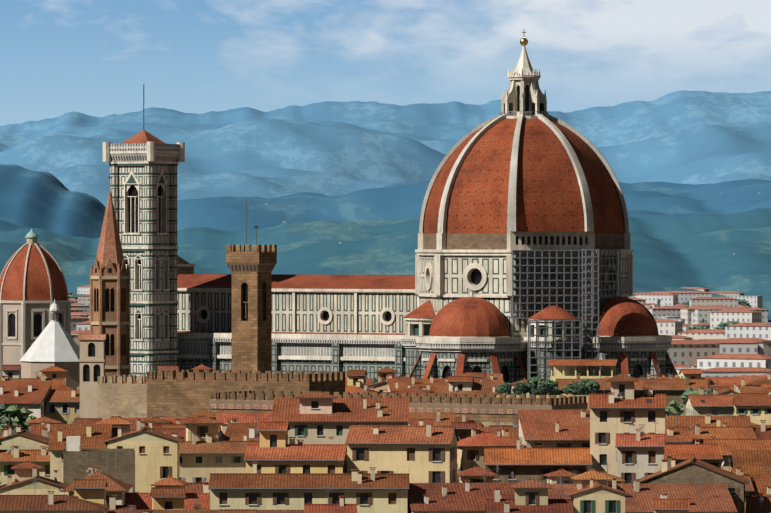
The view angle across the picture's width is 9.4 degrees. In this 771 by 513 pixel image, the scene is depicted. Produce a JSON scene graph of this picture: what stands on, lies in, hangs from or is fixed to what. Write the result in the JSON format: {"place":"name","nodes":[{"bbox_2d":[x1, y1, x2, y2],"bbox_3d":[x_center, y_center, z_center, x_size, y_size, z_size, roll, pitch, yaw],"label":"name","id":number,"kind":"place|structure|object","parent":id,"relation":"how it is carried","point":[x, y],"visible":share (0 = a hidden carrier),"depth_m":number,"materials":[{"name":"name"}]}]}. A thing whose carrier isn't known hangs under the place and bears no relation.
{"place":"outdoors","nodes":[
{"label":"outdoors","id":0,"kind":"place"},
{"bbox_2d":[0,229,79,388],"bbox_3d":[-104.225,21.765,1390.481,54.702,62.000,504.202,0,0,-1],"label":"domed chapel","id":1,"kind":"structure","parent":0,"point":[35,322],"depth_m":1617.73,"materials":[{"name":"tile"}]},
{"bbox_2d":[78,177,129,417],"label":"church tower","id":2,"kind":"structure","parent":0,"point":[105,347],"depth_m":1027.36,"materials":[{"name":"brick"}]},
{"bbox_2d":[1,364,668,393],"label":"city block","id":3,"kind":"structure","parent":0,"point":[10,371],"depth_m":1190.97,"materials":[{"name":"tile"}]},
{"bbox_2d":[0,90,770,206],"bbox_3d":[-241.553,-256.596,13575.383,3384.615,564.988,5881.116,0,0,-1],"label":"mountains","id":4,"kind":"structure","parent":0,"point":[331,148],"depth_m":13266.36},
{"bbox_2d":[0,208,770,321],"bbox_3d":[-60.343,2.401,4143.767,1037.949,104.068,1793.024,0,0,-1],"label":"hill","id":5,"kind":"structure","parent":0,"point":[727,252],"depth_m":4136.92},
{"bbox_2d":[0,164,770,238],"bbox_3d":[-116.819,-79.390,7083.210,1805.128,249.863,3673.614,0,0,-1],"label":"hill","id":6,"kind":"structure","parent":0,"point":[29,199],"depth_m":7096.02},
{"bbox_2d":[0,386,770,437],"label":"city block","id":7,"kind":"structure","parent":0,"point":[754,403],"depth_m":937.25,"materials":[{"name":"tile"}]},
{"bbox_2d":[0,0,770,125],"label":"sky","id":8,"kind":"structure","parent":0,"point":[95,58],"materials":[{"name":"blue"}]},
{"label":"ground","id":9,"kind":"structure","parent":0,"visible":0},
{"bbox_2d":[0,403,36,433],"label":"tree","id":10,"kind":"object","parent":9,"relation":"on","point":[19,415],"visible":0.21,"depth_m":1002.58,"materials":[{"name":"green plant"}]},
{"bbox_2d":[68,294,80,298],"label":"tree","id":11,"kind":"object","parent":9,"relation":"on","point":[73,296],"visible":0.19,"depth_m":3387.49,"materials":[{"name":"green plant"}]},
{"bbox_2d":[103,84,184,376],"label":"campanile","id":12,"kind":"structure","parent":9,"relation":"on","point":[143,164],"depth_m":1321.57,"materials":[{"name":"white stone"}]},
{"bbox_2d":[63,359,618,492],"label":"building","id":13,"kind":"structure","parent":9,"relation":"on","point":[77,460],"depth_m":755.88,"materials":[{"name":"paint"}]},
{"bbox_2d":[97,200,587,426],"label":"fortified palace","id":14,"kind":"structure","parent":9,"relation":"on","point":[251,382],"depth_m":969.75,"materials":[{"name":"stone"}]},
{"bbox_2d":[0,366,765,395],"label":"city block","id":15,"kind":"structure","parent":9,"relation":"on","point":[56,375],"depth_m":1124.97,"materials":[{"name":"tile"}]},
{"bbox_2d":[0,408,770,512],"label":"city block","id":16,"kind":"structure","parent":9,"relation":"on","point":[388,469],"depth_m":686.47,"materials":[{"name":"paint"}]},
{"bbox_2d":[0,373,770,492],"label":"city block","id":17,"kind":"structure","parent":9,"relation":"on","point":[546,446],"depth_m":781.56,"materials":[{"name":"paint"}]},
{"bbox_2d":[0,370,770,423],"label":"city block","id":18,"kind":"structure","parent":9,"relation":"on","point":[39,399],"depth_m":1067.27,"materials":[{"name":"tile"}]},
{"bbox_2d":[68,285,770,376],"bbox_3d":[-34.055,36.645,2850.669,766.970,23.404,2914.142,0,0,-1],"label":"city","id":19,"kind":"object","parent":9,"relation":"on","point":[741,349],"visible":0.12,"depth_m":2028.89},
{"bbox_2d":[177,32,678,384],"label":"cathedral","id":20,"kind":"structure","parent":9,"relation":"on","point":[524,262],"depth_m":1280.95,"materials":[{"name":"stone"}]},
{"bbox_2d":[496,394,588,408],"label":"roof garden house","id":21,"kind":"structure","parent":9,"relation":"on","point":[557,396],"depth_m":1056.15,"materials":[{"name":"paint"}]},
{"bbox_2d":[497,387,506,393],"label":"tree","id":22,"kind":"object","parent":21,"relation":"on","point":[501,390],"visible":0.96,"depth_m":1058.72,"materials":[{"name":"green plant"}]},
{"bbox_2d":[501,382,511,394],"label":"tree","id":23,"kind":"object","parent":21,"relation":"on","point":[508,386],"visible":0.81,"depth_m":1059.66,"materials":[{"name":"green plant"}]},
{"bbox_2d":[514,381,527,391],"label":"tree","id":24,"kind":"object","parent":21,"relation":"on","point":[522,386],"visible":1,"depth_m":1058.62,"materials":[{"name":"green plant"}]},
{"bbox_2d":[523,386,530,394],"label":"tree","id":25,"kind":"object","parent":21,"relation":"on","point":[527,390],"visible":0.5,"depth_m":1060.64,"materials":[{"name":"green plant"}]},
{"bbox_2d":[527,377,539,389],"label":"tree","id":26,"kind":"object","parent":21,"relation":"on","point":[529,380],"visible":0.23,"depth_m":1062.59,"materials":[{"name":"green plant"}]},
{"bbox_2d":[531,380,535,394],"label":"tree","id":27,"kind":"object","parent":21,"relation":"on","point":[533,388],"visible":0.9,"depth_m":1058.93,"materials":[{"name":"green plant"}]},
{"bbox_2d":[528,377,544,394],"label":"tree","id":28,"kind":"object","parent":21,"relation":"on","point":[538,381],"visible":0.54,"depth_m":1061.42,"materials":[{"name":"green plant"}]},
{"bbox_2d":[536,384,548,394],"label":"tree","id":29,"kind":"object","parent":21,"relation":"on","point":[538,389],"visible":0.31,"depth_m":1057.32,"materials":[{"name":"green plant"}]},
{"bbox_2d":[539,381,552,394],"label":"tree","id":30,"kind":"object","parent":21,"relation":"on","point":[545,384],"visible":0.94,"depth_m":1056.40,"materials":[{"name":"green plant"}]},
{"bbox_2d":[547,380,558,394],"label":"tree","id":31,"kind":"object","parent":21,"relation":"on","point":[551,382],"visible":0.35,"depth_m":1058.64,"materials":[{"name":"green plant"}]},
{"bbox_2d":[550,387,559,393],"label":"tree","id":32,"kind":"object","parent":21,"relation":"on","point":[554,390],"visible":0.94,"depth_m":1056.71,"materials":[{"name":"green plant"}]},
{"bbox_2d":[563,388,571,394],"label":"tree","id":33,"kind":"object","parent":21,"relation":"on","point":[567,391],"visible":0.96,"depth_m":1056.97,"materials":[{"name":"green plant"}]},
{"bbox_2d":[565,383,577,394],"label":"tree","id":34,"kind":"object","parent":21,"relation":"on","point":[570,385],"visible":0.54,"depth_m":1058.88,"materials":[{"name":"green plant"}]},
{"bbox_2d":[570,389,577,394],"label":"tree","id":35,"kind":"object","parent":21,"relation":"on","point":[573,392],"visible":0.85,"depth_m":1057.36,"materials":[{"name":"green plant"}]},
{"bbox_2d":[577,383,587,392],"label":"tree","id":36,"kind":"object","parent":21,"relation":"on","point":[582,387],"visible":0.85,"depth_m":1057.42,"materials":[{"name":"green plant"}]},
{"bbox_2d":[578,379,589,383],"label":"tree","id":37,"kind":"object","parent":21,"relation":"on","point":[585,380],"visible":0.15,"depth_m":1060.43,"materials":[{"name":"green plant"}]},
{"bbox_2d":[586,380,599,393],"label":"tree","id":38,"kind":"object","parent":21,"relation":"on","point":[592,384],"visible":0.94,"depth_m":1057.00,"materials":[{"name":"green plant"}]},
{"bbox_2d":[665,407,680,415],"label":"tree","id":39,"kind":"object","parent":9,"relation":"on","point":[676,411],"visible":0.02,"depth_m":950.20,"materials":[{"name":"green plant"}]},
{"bbox_2d":[667,387,717,415],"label":"tree","id":40,"kind":"object","parent":9,"relation":"on","point":[685,394],"visible":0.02,"depth_m":1062.42,"materials":[{"name":"green plant"}]},
{"bbox_2d":[689,325,710,329],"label":"tree","id":41,"kind":"object","parent":9,"relation":"on","point":[693,327],"visible":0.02,"depth_m":2320.32,"materials":[{"name":"green plant"}]},
{"bbox_2d":[712,326,724,329],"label":"tree","id":42,"kind":"object","parent":9,"relation":"on","point":[721,328],"depth_m":2163.65,"materials":[{"name":"green plant"}]},
{"bbox_2d":[716,321,734,329],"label":"tree","id":43,"kind":"object","parent":9,"relation":"on","point":[724,324],"visible":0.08,"depth_m":2187.76,"materials":[{"name":"green plant"}]},
{"bbox_2d":[738,299,749,306],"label":"tree","id":44,"kind":"object","parent":9,"relation":"on","point":[743,302],"visible":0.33,"depth_m":3164.78,"materials":[{"name":"green plant"}]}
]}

